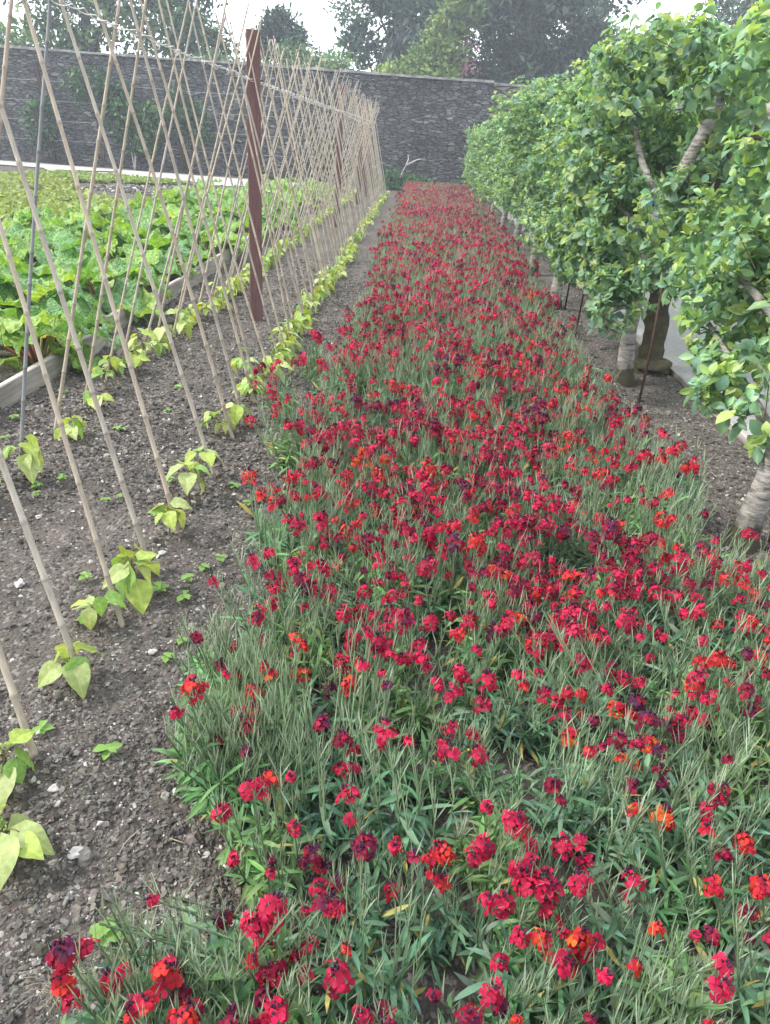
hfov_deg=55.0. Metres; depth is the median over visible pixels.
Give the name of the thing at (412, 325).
wallflower
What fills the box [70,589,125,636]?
bean plant
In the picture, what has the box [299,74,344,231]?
bamboo cane
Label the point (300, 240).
bean plant
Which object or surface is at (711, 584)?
wallflower
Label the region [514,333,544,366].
wallflower
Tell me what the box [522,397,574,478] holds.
wallflower
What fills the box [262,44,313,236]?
bamboo cane
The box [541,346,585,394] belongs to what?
wallflower
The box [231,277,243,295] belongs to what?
bean plant
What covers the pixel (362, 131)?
bamboo cane
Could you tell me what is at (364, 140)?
bamboo cane
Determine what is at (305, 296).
bean plant
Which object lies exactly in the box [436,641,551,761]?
wallflower
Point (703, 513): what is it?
wallflower
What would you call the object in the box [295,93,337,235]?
bamboo cane
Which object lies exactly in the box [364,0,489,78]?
bush
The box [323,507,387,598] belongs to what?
wallflower
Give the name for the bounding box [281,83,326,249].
bamboo cane
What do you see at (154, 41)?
twine
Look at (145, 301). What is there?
rhubarb plant
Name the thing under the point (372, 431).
wallflower
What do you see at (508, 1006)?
wallflower
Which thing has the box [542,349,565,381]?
wallflower
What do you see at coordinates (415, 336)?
wallflower
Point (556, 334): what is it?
wallflower
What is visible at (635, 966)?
wallflower
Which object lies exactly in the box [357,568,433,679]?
wallflower
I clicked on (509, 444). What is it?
wallflower
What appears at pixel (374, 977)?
wallflower
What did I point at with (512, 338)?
wallflower
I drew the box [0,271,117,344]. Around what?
rhubarb plant
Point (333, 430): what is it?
wallflower
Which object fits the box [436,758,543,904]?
wallflower
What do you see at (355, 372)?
wallflower
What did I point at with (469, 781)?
wallflower
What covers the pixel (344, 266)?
bean plant
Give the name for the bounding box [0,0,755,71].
sky
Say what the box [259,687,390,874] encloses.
wallflower
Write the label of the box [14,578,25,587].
stone
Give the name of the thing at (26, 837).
bean plant
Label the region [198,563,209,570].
weed seedling
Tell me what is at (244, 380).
bean plant
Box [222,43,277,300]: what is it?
bamboo cane
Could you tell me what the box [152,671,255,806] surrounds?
wallflower
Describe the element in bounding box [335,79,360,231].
bamboo cane
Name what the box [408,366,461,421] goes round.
wallflower
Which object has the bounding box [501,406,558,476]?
wallflower
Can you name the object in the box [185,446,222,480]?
bean plant
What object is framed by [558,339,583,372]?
wallflower
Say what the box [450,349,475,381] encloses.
wallflower
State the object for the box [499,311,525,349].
wallflower
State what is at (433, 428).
wallflower
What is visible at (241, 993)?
wallflower
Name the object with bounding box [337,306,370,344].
wallflower
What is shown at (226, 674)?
wallflower
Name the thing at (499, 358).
wallflower
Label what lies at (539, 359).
wallflower
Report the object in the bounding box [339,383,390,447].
wallflower
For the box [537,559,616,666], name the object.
wallflower
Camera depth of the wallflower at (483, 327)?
5.71 m
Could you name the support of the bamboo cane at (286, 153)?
on the ground at (16, 642)
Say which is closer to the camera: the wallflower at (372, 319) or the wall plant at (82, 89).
the wallflower at (372, 319)
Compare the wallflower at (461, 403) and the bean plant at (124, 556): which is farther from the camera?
the wallflower at (461, 403)
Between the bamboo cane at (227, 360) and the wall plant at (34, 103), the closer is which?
the bamboo cane at (227, 360)
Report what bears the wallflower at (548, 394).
on the ground at (16, 642)
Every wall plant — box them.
[13,88,58,162]
[57,64,138,166]
[86,93,185,170]
[160,81,218,164]
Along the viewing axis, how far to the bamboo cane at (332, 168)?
13.74 m
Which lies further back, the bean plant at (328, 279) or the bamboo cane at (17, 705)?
the bean plant at (328, 279)
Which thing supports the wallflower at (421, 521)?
on the ground at (16, 642)
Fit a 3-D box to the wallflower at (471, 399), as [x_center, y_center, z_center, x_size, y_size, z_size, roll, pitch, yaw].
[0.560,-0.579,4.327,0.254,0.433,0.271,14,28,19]
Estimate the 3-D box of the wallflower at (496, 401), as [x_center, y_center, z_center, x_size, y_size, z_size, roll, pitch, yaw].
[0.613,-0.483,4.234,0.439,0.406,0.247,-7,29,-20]
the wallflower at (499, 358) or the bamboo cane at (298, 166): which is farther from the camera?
the bamboo cane at (298, 166)
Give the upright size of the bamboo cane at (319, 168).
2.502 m
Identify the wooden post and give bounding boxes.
[246,28,262,321]
[334,85,343,227]
[356,108,363,203]
[363,117,369,196]
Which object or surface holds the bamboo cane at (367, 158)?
on the ground at (16, 642)
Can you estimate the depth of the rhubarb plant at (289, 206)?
13.84 m
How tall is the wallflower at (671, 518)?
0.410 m
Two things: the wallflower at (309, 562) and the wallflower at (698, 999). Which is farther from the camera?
the wallflower at (309, 562)
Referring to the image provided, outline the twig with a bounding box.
[119,827,141,852]
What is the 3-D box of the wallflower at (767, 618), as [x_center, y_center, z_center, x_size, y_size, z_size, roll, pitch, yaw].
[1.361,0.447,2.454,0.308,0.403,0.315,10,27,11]
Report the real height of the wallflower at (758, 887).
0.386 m
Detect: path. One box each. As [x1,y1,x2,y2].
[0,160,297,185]
[490,200,769,451]
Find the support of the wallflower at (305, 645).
on the ground at (16, 642)
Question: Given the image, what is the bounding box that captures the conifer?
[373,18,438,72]
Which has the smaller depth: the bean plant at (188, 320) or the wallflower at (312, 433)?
the wallflower at (312, 433)
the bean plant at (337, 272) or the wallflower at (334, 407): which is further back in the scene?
the bean plant at (337, 272)
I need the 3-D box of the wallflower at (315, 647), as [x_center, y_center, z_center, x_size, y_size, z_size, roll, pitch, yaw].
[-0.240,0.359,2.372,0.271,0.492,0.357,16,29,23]
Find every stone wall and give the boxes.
[0,45,493,191]
[490,82,690,120]
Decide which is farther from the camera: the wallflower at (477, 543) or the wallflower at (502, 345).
the wallflower at (502, 345)
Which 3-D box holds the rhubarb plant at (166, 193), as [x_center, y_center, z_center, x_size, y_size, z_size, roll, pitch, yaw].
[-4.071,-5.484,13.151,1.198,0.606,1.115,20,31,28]
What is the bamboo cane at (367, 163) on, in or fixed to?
on the ground at (16, 642)
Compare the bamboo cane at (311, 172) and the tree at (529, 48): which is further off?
the tree at (529, 48)
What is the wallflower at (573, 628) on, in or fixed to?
on the ground at (16, 642)
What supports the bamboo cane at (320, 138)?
on the ground at (16, 642)
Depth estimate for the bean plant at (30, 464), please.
3.47 m
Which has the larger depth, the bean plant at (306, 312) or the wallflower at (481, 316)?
the bean plant at (306, 312)
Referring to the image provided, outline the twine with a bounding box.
[50,0,375,123]
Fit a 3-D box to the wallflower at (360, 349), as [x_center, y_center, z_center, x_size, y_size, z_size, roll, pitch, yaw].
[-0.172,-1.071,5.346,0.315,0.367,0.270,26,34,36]
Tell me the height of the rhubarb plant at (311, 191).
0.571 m
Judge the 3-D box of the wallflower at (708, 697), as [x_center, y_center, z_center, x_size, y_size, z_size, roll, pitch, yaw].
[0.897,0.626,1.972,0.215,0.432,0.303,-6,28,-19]
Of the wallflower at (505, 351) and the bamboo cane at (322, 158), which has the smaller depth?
the wallflower at (505, 351)
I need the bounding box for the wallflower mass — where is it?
[349,180,574,354]
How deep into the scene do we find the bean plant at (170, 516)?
3.13 m
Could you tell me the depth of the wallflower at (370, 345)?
4.99 m
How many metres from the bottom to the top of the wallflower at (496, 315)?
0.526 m
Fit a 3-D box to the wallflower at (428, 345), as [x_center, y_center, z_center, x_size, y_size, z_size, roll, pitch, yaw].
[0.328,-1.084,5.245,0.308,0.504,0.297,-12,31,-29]
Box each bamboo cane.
[0,0,13,139]
[0,96,150,562]
[0,219,124,627]
[0,448,76,660]
[0,642,37,757]
[18,0,51,468]
[21,0,179,530]
[53,0,120,429]
[59,0,215,477]
[83,0,146,404]
[93,0,234,439]
[104,0,189,382]
[122,0,197,362]
[129,0,245,425]
[139,0,255,402]
[142,0,226,349]
[157,12,226,327]
[158,0,253,375]
[166,0,273,381]
[173,0,249,331]
[177,24,254,321]
[189,3,283,372]
[195,0,287,357]
[199,17,261,302]
[208,39,275,302]
[214,10,290,336]
[214,39,270,296]
[222,6,307,332]
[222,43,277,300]
[227,10,297,338]
[229,51,283,277]
[231,48,284,277]
[237,52,298,274]
[241,44,300,272]
[243,61,299,267]
[244,28,305,320]
[260,36,315,290]
[260,49,314,308]
[261,93,313,313]
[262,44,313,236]
[262,50,313,249]
[262,75,308,244]
[263,53,323,257]
[267,36,320,284]
[270,57,320,257]
[272,39,325,277]
[273,36,326,294]
[275,60,320,246]
[277,80,321,243]
[278,46,327,273]
[281,58,326,247]
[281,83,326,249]
[283,72,337,235]
[286,59,327,271]
[288,70,335,236]
[290,51,339,278]
[291,65,331,270]
[293,69,340,237]
[293,82,331,236]
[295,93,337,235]
[296,49,338,264]
[296,67,334,255]
[299,59,341,260]
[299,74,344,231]
[302,75,348,227]
[302,83,343,228]
[303,54,345,265]
[305,66,342,253]
[305,86,346,226]
[306,91,345,230]
[307,62,346,255]
[311,83,348,217]
[312,71,348,244]
[312,83,350,216]
[314,85,355,217]
[316,65,349,242]
[317,77,346,245]
[317,81,357,214]
[318,63,354,252]
[318,102,350,216]
[321,81,358,213]
[322,82,361,211]
[322,92,359,217]
[324,74,352,234]
[324,99,354,207]
[326,76,355,241]
[328,96,361,207]
[328,101,359,204]
[330,93,353,235]
[330,104,360,206]
[331,97,365,207]
[332,94,361,241]
[334,104,366,206]
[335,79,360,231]
[336,76,362,226]
[338,91,356,213]
[339,85,365,230]
[340,95,364,231]
[341,97,370,189]
[342,99,367,195]
[344,98,366,228]
[344,101,363,220]
[344,108,371,191]
[346,99,368,226]
[348,93,367,221]
[348,98,376,191]
[348,102,375,189]
[348,110,375,193]
[349,89,369,217]
[350,99,367,216]
[350,101,372,169]
[352,100,372,220]
[353,96,372,212]
[354,93,372,208]
[354,102,371,214]
[356,100,373,208]
[356,105,374,208]
[359,97,374,205]
[360,102,375,203]
[363,95,377,198]
[363,110,377,200]
[363,118,378,208]
[364,94,379,196]
[365,103,379,206]
[367,98,380,194]
[368,99,381,193]
[369,107,381,197]
[372,113,384,201]
[373,134,384,202]
[374,112,386,194]
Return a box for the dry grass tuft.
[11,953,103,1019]
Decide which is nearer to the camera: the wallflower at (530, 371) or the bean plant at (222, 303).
the wallflower at (530, 371)
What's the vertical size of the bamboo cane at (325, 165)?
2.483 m
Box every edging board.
[508,218,533,241]
[545,254,622,322]
[636,334,763,452]
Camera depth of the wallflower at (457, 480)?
3.24 m
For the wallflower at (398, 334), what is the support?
on the ground at (16, 642)
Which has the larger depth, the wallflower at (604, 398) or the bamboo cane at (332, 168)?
the bamboo cane at (332, 168)
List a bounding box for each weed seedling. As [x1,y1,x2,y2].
[0,816,7,830]
[31,480,42,487]
[32,720,54,734]
[56,473,67,482]
[78,571,91,581]
[89,916,120,945]
[93,741,122,759]
[112,425,125,430]
[152,581,169,594]
[161,652,173,662]
[176,635,186,644]
[177,590,191,601]
[181,573,194,581]
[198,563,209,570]
[215,553,226,561]
[230,481,238,489]
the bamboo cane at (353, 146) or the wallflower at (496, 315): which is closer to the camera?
the wallflower at (496, 315)
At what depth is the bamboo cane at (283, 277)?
5.80 m
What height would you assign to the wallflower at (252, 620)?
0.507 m
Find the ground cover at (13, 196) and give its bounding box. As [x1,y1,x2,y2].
[0,169,186,224]
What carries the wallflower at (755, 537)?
on the ground at (16, 642)
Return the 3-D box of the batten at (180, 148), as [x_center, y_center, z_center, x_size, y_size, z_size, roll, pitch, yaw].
[-7.039,-13.296,25.310,0.100,3.000,0.080,5,27,1]
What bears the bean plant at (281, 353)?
on the ground at (16, 642)
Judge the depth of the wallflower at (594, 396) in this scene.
4.62 m
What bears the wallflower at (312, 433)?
on the ground at (16, 642)
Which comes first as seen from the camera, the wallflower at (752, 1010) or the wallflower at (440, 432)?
the wallflower at (752, 1010)
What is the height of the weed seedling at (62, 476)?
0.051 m
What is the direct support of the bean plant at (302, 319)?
on the ground at (16, 642)
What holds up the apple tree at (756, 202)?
on the ground at (16, 642)
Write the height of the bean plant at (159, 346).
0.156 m
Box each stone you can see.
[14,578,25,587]
[47,783,59,792]
[67,846,83,859]
[148,649,157,654]
[158,550,166,554]
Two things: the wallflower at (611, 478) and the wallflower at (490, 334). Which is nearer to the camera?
the wallflower at (611, 478)
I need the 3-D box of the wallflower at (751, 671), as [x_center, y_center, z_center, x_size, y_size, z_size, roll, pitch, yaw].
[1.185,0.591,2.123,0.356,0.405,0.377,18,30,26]
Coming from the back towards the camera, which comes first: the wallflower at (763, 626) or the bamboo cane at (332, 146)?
the bamboo cane at (332, 146)
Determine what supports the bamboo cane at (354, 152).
on the ground at (16, 642)
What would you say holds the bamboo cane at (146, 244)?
on the ground at (16, 642)
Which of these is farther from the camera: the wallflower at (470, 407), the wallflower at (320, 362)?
the wallflower at (320, 362)
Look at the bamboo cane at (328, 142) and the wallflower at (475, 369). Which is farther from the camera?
the bamboo cane at (328, 142)
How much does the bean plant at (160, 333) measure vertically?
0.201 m
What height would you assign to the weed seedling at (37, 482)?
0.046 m
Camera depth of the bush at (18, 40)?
30.78 m
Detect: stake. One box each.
[564,265,572,309]
[574,261,588,338]
[634,273,665,414]
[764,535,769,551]
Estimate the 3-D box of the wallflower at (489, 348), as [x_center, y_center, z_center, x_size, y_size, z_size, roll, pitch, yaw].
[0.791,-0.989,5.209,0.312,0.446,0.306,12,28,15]
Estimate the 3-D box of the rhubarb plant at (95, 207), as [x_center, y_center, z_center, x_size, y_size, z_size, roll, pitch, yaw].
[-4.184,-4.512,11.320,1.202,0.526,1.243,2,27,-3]
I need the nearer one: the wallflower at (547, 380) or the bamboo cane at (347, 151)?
the wallflower at (547, 380)
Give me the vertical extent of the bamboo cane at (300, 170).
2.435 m
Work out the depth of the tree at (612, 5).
35.03 m
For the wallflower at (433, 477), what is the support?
on the ground at (16, 642)
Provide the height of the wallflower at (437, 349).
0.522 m
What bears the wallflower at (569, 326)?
on the ground at (16, 642)
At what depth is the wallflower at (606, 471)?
3.41 m
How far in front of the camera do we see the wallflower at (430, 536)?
2.88 m
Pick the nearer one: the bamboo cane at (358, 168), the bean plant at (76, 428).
the bean plant at (76, 428)
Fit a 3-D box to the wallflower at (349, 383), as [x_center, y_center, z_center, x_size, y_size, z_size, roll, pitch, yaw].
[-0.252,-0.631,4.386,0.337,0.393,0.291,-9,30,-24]
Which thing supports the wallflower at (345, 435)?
on the ground at (16, 642)
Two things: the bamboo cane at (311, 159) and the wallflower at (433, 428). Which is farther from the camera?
the bamboo cane at (311, 159)
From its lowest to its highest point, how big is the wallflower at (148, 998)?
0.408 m
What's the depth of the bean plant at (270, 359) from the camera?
5.34 m
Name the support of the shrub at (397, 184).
on the ground at (16, 642)
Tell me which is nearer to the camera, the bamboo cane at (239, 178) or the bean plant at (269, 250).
the bamboo cane at (239, 178)
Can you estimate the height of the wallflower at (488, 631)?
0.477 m
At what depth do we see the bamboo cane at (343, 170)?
11.61 m
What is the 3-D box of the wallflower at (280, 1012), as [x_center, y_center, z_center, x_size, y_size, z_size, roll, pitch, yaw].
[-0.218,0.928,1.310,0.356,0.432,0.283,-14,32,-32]
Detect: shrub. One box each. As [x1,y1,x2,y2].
[363,166,436,190]
[452,168,482,194]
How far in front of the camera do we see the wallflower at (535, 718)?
2.14 m
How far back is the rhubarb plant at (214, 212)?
12.32 m
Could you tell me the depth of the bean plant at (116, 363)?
4.82 m
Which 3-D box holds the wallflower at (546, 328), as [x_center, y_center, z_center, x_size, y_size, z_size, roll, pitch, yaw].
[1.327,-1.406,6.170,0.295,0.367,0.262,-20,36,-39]
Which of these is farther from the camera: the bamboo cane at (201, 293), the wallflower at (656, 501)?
the bamboo cane at (201, 293)
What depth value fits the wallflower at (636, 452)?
3.83 m
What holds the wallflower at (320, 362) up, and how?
on the ground at (16, 642)
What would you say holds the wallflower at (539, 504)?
on the ground at (16, 642)
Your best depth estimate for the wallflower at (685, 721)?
2.10 m
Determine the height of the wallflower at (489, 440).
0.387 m
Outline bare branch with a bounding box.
[399,155,420,177]
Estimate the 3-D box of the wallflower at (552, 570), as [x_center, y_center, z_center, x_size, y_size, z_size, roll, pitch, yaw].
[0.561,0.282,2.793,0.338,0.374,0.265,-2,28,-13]
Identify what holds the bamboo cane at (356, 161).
on the ground at (16, 642)
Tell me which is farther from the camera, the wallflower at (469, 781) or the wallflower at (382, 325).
the wallflower at (382, 325)
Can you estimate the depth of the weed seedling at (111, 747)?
2.05 m
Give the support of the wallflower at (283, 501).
on the ground at (16, 642)
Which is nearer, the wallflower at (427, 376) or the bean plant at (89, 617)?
the bean plant at (89, 617)
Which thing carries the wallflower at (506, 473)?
on the ground at (16, 642)
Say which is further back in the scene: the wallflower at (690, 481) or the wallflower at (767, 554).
the wallflower at (690, 481)
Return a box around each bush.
[0,23,73,49]
[177,43,268,64]
[262,31,359,69]
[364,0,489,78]
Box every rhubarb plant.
[0,220,81,260]
[0,226,111,279]
[0,249,88,286]
[0,262,21,282]
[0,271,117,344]
[0,297,123,378]
[2,206,101,238]
[22,252,171,323]
[48,218,134,260]
[53,208,121,225]
[71,198,147,220]
[74,206,184,240]
[106,222,213,267]
[108,241,198,281]
[115,206,187,228]
[121,191,176,215]
[124,187,181,217]
[132,201,202,224]
[152,189,208,217]
[161,225,248,259]
[162,216,242,249]
[169,178,221,191]
[173,191,233,217]
[187,202,236,222]
[196,183,247,216]
[202,215,270,240]
[222,191,295,230]
[224,203,290,237]
[241,191,306,226]
[245,180,287,193]
[263,174,290,187]
[263,182,318,210]
[276,188,313,200]
[287,177,343,196]
[301,183,333,204]
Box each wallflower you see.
[43,929,198,1023]
[44,883,213,1023]
[49,872,283,1013]
[97,925,222,1023]
[119,910,291,1023]
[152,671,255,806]
[167,667,285,834]
[171,606,252,709]
[171,666,261,813]
[182,682,283,820]
[187,602,279,720]
[187,880,351,1022]
[189,918,368,1023]
[202,751,326,911]
[207,520,332,655]
[208,699,331,856]
[211,852,328,984]
[219,686,297,831]
[220,959,399,1023]
[223,620,309,757]
[228,586,307,694]
[229,632,311,722]
[236,461,326,574]
[245,354,300,425]
[245,384,309,475]
[251,646,337,815]
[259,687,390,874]
[261,544,391,658]
[263,553,346,701]
[264,826,407,966]
[266,468,342,543]
[269,544,340,630]
[276,506,345,595]
[278,426,341,527]
[282,468,386,559]
[283,404,339,457]
[285,411,344,512]
[285,455,373,529]
[287,634,366,756]
[290,344,361,407]
[295,324,324,380]
[299,385,354,448]
[307,387,358,451]
[309,829,438,1023]
[312,364,355,419]
[316,373,364,431]
[316,421,369,495]
[318,341,363,403]
[318,415,369,475]
[320,594,437,737]
[320,629,407,799]
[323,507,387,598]
[327,699,471,888]
[329,332,356,367]
[330,343,360,389]
[332,435,397,502]
[333,493,416,584]
[334,413,384,481]
[334,472,397,549]
[336,596,415,696]
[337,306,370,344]
[337,319,386,351]
[338,336,382,408]
[338,345,382,402]
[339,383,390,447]
[340,441,402,532]
[346,342,370,369]
[349,972,501,1023]
[351,385,411,448]
[351,421,425,500]
[352,341,383,386]
[354,316,390,344]
[355,329,389,361]
[356,509,432,628]
[357,378,413,428]
[357,458,418,519]
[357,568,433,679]
[358,605,472,747]
[360,300,395,339]
[360,339,412,400]
[361,318,396,352]
[362,350,399,392]
[364,360,409,419]
[364,373,405,419]
[364,679,478,822]
[366,399,415,458]
[367,328,403,385]
[367,417,423,483]
[368,467,449,551]
[368,532,459,643]
[369,339,405,373]
[373,490,434,595]
[375,333,401,364]
[376,832,488,991]
[380,473,452,584]
[382,301,412,347]
[386,320,419,352]
[387,349,428,400]
[387,395,441,463]
[389,324,418,353]
[389,361,423,389]
[391,496,498,584]
[393,410,459,491]
[398,325,433,380]
[399,341,425,384]
[400,379,456,437]
[401,376,455,457]
[402,335,448,401]
[403,323,421,349]
[404,469,457,523]
[406,324,442,366]
[407,321,429,358]
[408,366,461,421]
[410,316,436,334]
[410,330,445,370]
[410,407,477,478]
[411,452,457,524]
[412,323,450,387]
[414,317,448,356]
[417,510,481,604]
[418,360,443,394]
[422,382,466,441]
[423,324,450,341]
[423,487,508,553]
[424,319,453,347]
[425,328,463,386]
[426,584,544,713]
[428,346,474,414]
[430,348,487,402]
[432,462,482,538]
[432,507,522,641]
[433,324,474,373]
[433,363,503,423]
[434,336,475,391]
[435,332,479,372]
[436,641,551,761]
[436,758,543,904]
[438,401,485,466]
[438,424,500,498]
[441,313,470,341]
[444,324,466,336]
[444,422,505,477]
[444,558,535,683]
[444,710,537,832]
[446,397,513,447]
[450,327,483,361]
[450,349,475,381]
[451,447,517,515]
[452,872,612,1023]
[456,474,534,559]
[458,528,555,610]
[459,313,491,355]
[460,352,498,405]
[460,381,500,443]
[461,358,513,399]
[463,355,500,395]
[463,397,515,454]
[465,432,531,503]
[466,354,508,389]
[467,561,543,679]
[468,343,500,382]
[468,351,516,406]
[468,406,520,469]
[469,794,591,964]
[470,320,512,361]
[471,311,494,351]
[471,912,623,1023]
[473,390,505,426]
[479,471,558,548]
[480,341,516,389]
[482,636,615,763]
[484,461,538,517]
[486,504,545,584]
[489,328,523,358]
[489,541,566,653]
[491,305,523,350]
[491,347,533,412]
[492,363,528,420]
[493,419,545,483]
[493,554,570,621]
[496,331,524,380]
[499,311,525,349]
[499,596,662,760]
[501,329,525,349]
[501,365,557,412]
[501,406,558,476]
[505,401,540,448]
[506,372,550,432]
[509,354,559,404]
[509,497,613,590]
[510,477,591,569]
[511,705,645,874]
[511,840,668,1023]
[513,352,532,371]
[513,440,564,500]
[513,593,616,721]
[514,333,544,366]
[515,337,559,388]
[515,352,548,381]
[517,321,540,357]
[519,394,566,446]
[521,495,620,590]
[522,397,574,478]
[523,319,571,364]
[523,364,569,409]
[523,402,578,464]
[523,428,584,491]
[525,371,577,428]
[525,439,599,519]
[528,324,551,349]
[529,478,582,549]
[532,373,566,395]
[533,339,570,376]
[533,386,575,425]
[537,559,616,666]
[537,686,650,816]
[540,331,604,385]
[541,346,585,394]
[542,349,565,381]
[547,315,577,367]
[547,588,665,701]
[548,344,588,379]
[548,495,626,566]
[549,347,591,404]
[553,383,591,465]
[554,406,606,460]
[555,439,607,502]
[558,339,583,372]
[560,378,597,417]
[564,550,645,655]
[565,361,610,409]
[567,387,633,433]
[568,472,621,538]
[568,602,656,720]
[569,430,608,485]
[571,384,614,447]
[573,359,622,409]
[573,732,717,889]
[574,389,612,437]
[577,415,636,479]
[577,452,625,521]
[579,509,663,629]
[584,401,639,453]
[598,430,651,514]
[599,897,705,1023]
[600,435,671,491]
[603,686,711,806]
[607,476,662,561]
[608,518,689,643]
[610,428,683,528]
[613,574,725,693]
[616,401,665,482]
[617,648,734,763]
[617,774,769,972]
[618,907,741,1023]
[621,544,697,623]
[623,485,690,546]
[624,443,708,547]
[628,513,696,588]
[634,476,717,574]
[641,722,769,883]
[649,426,712,517]
[651,622,741,743]
[661,540,732,652]
[666,540,768,618]
[669,609,769,731]
[669,673,769,822]
[681,819,769,958]
[685,538,769,667]
[701,521,769,610]
[703,864,769,1023]
[706,644,769,776]
[714,590,769,696]
[718,777,769,876]
[735,543,769,623]
[735,664,769,737]
[735,689,769,818]
[742,609,769,698]
[743,576,769,668]
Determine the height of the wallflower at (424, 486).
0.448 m
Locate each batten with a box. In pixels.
[34,62,56,161]
[175,73,183,171]
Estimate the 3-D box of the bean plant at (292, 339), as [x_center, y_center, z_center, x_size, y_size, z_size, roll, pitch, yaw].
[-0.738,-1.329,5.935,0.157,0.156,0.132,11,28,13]
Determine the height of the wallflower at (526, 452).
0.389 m
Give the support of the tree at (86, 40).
on the ground at (16, 642)
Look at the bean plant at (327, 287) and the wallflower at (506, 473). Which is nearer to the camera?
the wallflower at (506, 473)
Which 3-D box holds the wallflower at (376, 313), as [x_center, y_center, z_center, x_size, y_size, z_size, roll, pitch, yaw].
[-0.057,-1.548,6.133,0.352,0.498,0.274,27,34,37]
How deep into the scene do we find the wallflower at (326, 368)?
4.52 m
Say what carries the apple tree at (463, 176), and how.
on the ground at (16, 642)
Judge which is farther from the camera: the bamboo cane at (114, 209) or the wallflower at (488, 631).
the bamboo cane at (114, 209)
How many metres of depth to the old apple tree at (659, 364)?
6.01 m
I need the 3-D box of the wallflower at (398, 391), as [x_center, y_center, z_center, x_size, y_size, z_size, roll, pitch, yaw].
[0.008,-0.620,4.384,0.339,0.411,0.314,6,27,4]
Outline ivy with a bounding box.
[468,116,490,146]
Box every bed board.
[0,327,104,408]
[104,269,198,332]
[193,237,247,281]
[293,204,309,213]
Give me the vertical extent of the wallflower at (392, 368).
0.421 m
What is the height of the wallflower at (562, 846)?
0.412 m
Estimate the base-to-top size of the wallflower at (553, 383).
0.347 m
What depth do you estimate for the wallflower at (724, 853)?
1.64 m
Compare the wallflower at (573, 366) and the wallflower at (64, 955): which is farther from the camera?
the wallflower at (573, 366)
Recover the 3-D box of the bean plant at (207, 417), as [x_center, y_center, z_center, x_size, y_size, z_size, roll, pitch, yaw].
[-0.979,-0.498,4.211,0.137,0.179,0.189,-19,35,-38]
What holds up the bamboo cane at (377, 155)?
on the ground at (16, 642)
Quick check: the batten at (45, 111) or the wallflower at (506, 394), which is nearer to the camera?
the wallflower at (506, 394)
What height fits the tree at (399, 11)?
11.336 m
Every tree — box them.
[0,0,212,57]
[136,0,242,59]
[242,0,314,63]
[322,0,444,71]
[448,0,641,84]
[459,124,489,207]
[461,145,480,197]
[470,140,495,215]
[473,111,508,231]
[484,70,581,276]
[486,132,538,249]
[516,24,701,310]
[537,0,769,387]
[560,0,647,33]
[634,85,767,375]
[640,0,769,554]
[644,100,678,182]
[678,0,765,92]
[722,102,768,284]
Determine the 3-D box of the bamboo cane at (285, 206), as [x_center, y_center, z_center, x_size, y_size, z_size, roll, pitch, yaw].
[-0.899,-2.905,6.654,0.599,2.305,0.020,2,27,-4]
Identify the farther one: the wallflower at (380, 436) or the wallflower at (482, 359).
the wallflower at (482, 359)
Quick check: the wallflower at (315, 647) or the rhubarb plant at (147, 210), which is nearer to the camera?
the wallflower at (315, 647)
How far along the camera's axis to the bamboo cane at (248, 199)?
7.77 m
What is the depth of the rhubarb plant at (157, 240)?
8.50 m
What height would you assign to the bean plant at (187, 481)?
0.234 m
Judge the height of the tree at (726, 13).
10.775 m
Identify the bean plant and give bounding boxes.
[0,434,43,483]
[0,728,35,813]
[0,804,54,889]
[38,641,105,699]
[53,415,86,440]
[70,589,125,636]
[83,390,114,412]
[91,366,115,387]
[98,355,125,383]
[102,358,126,375]
[102,550,159,613]
[111,542,151,582]
[123,352,150,369]
[128,328,157,356]
[129,343,145,355]
[146,336,168,356]
[147,497,192,535]
[151,326,174,350]
[164,305,196,320]
[166,459,210,502]
[174,316,194,338]
[178,318,196,327]
[185,304,200,315]
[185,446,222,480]
[197,300,220,314]
[200,410,229,436]
[208,282,226,300]
[217,298,232,311]
[220,402,250,430]
[226,277,249,294]
[226,286,234,298]
[230,357,258,377]
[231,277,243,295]
[231,381,265,402]
[235,274,249,284]
[236,374,268,395]
[259,357,293,382]
[262,355,280,368]
[265,256,274,265]
[266,251,280,258]
[268,246,280,256]
[268,322,302,342]
[270,346,291,358]
[273,350,297,372]
[274,341,294,352]
[283,240,294,248]
[284,321,307,338]
[284,336,301,351]
[285,319,300,336]
[292,323,312,333]
[294,235,301,245]
[294,310,308,323]
[297,301,317,312]
[297,309,311,317]
[297,314,319,330]
[301,289,314,303]
[303,228,309,236]
[304,297,320,305]
[313,276,335,285]
[313,286,325,300]
[319,271,335,277]
[319,283,334,297]
[326,276,334,284]
[329,270,337,281]
[332,265,345,271]
[333,267,346,278]
[341,251,353,263]
[345,234,358,241]
[345,247,360,258]
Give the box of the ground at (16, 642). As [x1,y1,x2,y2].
[0,160,769,1023]
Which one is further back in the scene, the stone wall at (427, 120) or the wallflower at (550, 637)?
the stone wall at (427, 120)
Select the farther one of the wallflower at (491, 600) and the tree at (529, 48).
the tree at (529, 48)
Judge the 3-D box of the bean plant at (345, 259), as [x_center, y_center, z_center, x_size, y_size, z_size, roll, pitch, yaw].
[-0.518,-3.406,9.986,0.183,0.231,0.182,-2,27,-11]
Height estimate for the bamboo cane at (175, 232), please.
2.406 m
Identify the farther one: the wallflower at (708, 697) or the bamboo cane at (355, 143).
the bamboo cane at (355, 143)
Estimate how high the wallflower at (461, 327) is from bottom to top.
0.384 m
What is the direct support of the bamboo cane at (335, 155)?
on the ground at (16, 642)
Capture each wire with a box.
[0,77,300,98]
[1,136,306,158]
[6,98,307,119]
[10,118,303,138]

